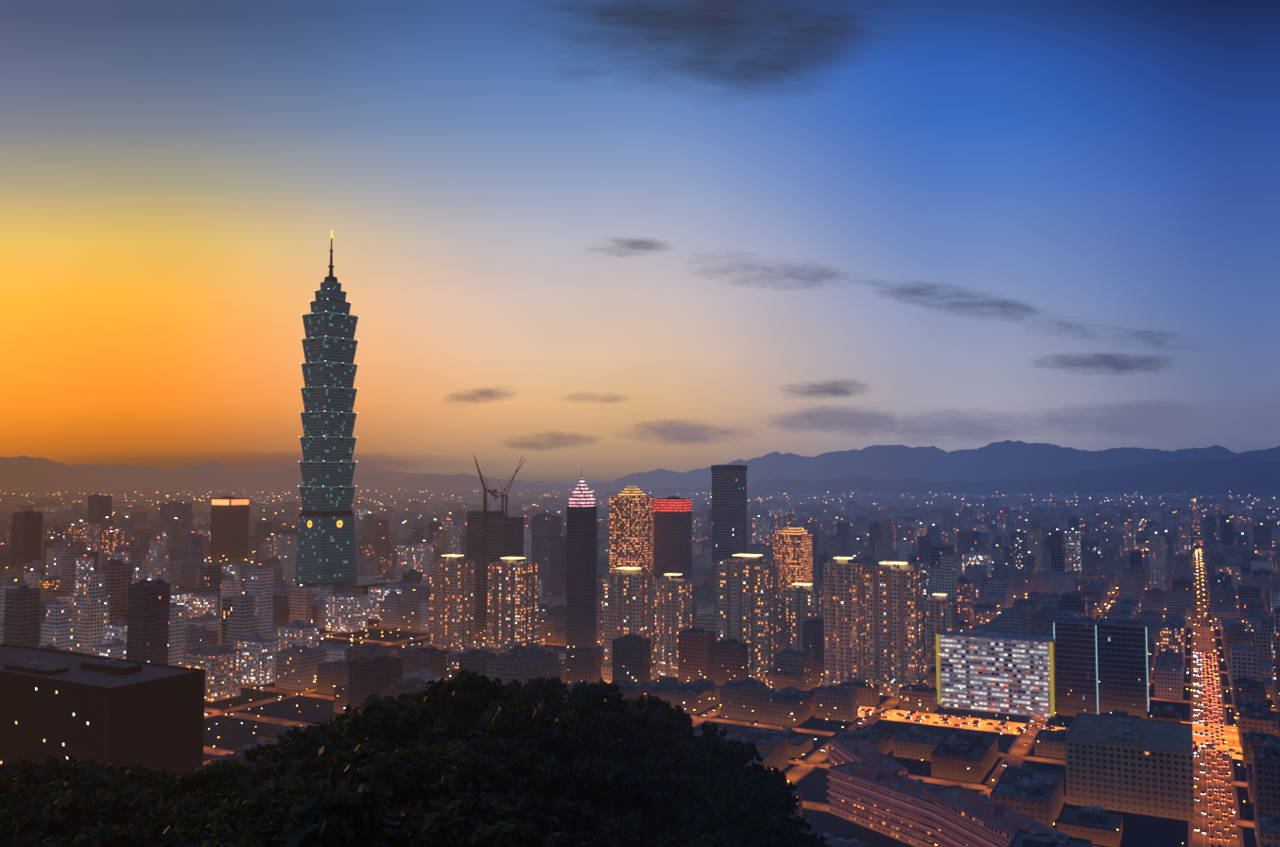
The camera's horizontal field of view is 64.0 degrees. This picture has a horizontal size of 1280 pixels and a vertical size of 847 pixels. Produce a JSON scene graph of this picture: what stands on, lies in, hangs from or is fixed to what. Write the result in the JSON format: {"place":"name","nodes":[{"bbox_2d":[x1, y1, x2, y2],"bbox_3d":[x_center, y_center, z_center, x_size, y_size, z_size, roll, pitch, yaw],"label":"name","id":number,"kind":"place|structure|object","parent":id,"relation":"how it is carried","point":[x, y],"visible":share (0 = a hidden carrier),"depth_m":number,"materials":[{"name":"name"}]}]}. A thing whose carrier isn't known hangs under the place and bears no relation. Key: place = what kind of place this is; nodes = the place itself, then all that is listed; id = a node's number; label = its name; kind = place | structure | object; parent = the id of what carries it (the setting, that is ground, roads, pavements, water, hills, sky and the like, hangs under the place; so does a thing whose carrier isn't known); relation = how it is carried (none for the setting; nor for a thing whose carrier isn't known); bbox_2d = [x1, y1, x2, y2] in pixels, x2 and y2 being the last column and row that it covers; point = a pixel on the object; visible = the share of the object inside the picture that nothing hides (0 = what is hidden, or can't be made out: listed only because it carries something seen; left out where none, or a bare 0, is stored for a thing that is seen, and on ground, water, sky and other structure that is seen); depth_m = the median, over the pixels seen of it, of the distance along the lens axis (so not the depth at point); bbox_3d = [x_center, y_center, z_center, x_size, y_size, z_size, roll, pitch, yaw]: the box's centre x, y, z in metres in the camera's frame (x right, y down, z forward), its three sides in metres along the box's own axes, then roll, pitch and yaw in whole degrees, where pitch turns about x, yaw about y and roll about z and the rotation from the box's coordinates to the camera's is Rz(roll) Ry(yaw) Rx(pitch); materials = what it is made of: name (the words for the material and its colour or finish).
{"place":"outdoors","nodes":[
{"label":"outdoors","id":0,"kind":"place"},
{"bbox_2d":[119,753,692,846],"bbox_3d":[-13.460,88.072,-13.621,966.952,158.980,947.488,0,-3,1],"label":"hill terrain","id":1,"kind":"structure","parent":0,"point":[631,814],"depth_m":161.03,"materials":[{"name":"plant"}]},
{"bbox_2d":[0,668,829,846],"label":"forest crowns","id":2,"kind":"object","parent":1,"relation":"on","point":[340,792],"visible":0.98,"depth_m":134.06,"materials":[{"name":"green plant"}]},
{"bbox_2d":[251,465,599,486],"bbox_3d":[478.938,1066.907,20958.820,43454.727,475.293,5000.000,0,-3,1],"label":"mountain range","id":3,"kind":"structure","parent":0,"point":[362,472],"depth_m":20756.40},
{"bbox_2d":[0,439,1279,490],"bbox_3d":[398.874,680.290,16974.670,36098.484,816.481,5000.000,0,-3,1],"label":"mountain range","id":4,"kind":"structure","parent":0,"point":[1009,459],"depth_m":16095.72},
{"bbox_2d":[0,456,1279,497],"bbox_3d":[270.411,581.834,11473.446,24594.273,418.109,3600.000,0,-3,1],"label":"mountain range","id":5,"kind":"structure","parent":0,"point":[1245,475],"depth_m":10692.60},
{"bbox_2d":[0,0,1279,480],"label":"sky","id":6,"kind":"structure","parent":0,"point":[610,239],"materials":[{"name":"blue"}]},
{"bbox_2d":[64,480,1276,846],"bbox_3d":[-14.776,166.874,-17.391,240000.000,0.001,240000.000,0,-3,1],"label":"ground","id":7,"kind":"structure","parent":0,"point":[234,734],"depth_m":691.61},
{"bbox_2d":[294,230,388,594],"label":"skyscraper","id":8,"kind":"structure","parent":7,"relation":"on","point":[326,554],"depth_m":1363.40,"materials":[{"name":"teal glass"}]},
{"bbox_2d":[0,489,1279,846],"bbox_3d":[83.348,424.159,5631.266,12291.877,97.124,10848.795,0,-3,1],"label":"city blocks","id":9,"kind":"structure","parent":7,"relation":"on","point":[127,582],"depth_m":1143.31,"materials":[{"name":"concrete"}]},
{"bbox_2d":[0,454,1279,846],"bbox_3d":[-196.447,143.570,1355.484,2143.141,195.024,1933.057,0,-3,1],"label":"buildings","id":10,"kind":"structure","parent":7,"relation":"on","point":[100,710],"depth_m":789.34,"materials":[{"name":"concrete"}]},
{"bbox_2d":[5,488,1279,769],"bbox_3d":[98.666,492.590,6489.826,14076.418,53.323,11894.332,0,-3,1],"label":"city lights","id":11,"kind":"object","parent":7,"relation":"on","point":[758,668],"visible":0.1,"depth_m":778.57,"materials":[{"name":"glowing light"},{"name":"glass"}]},
{"bbox_2d":[205,548,1269,845],"bbox_3d":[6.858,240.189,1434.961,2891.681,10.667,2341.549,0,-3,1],"label":"street lamps","id":12,"kind":"object","parent":7,"relation":"on","point":[1007,718],"visible":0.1,"depth_m":743.05,"materials":[{"name":"orange metal"}]},
{"bbox_2d":[203,553,1276,846],"bbox_3d":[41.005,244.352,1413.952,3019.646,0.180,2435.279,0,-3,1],"label":"streets","id":13,"kind":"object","parent":7,"relation":"on","point":[1205,640],"visible":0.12,"depth_m":683.27,"materials":[{"name":"asphalt"}]},
{"bbox_2d":[205,601,1275,846],"bbox_3d":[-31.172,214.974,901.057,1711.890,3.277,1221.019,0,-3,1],"label":"traffic","id":14,"kind":"object","parent":13,"relation":"on","point":[1207,660],"visible":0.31,"depth_m":702.01,"materials":[{"name":"paint"}]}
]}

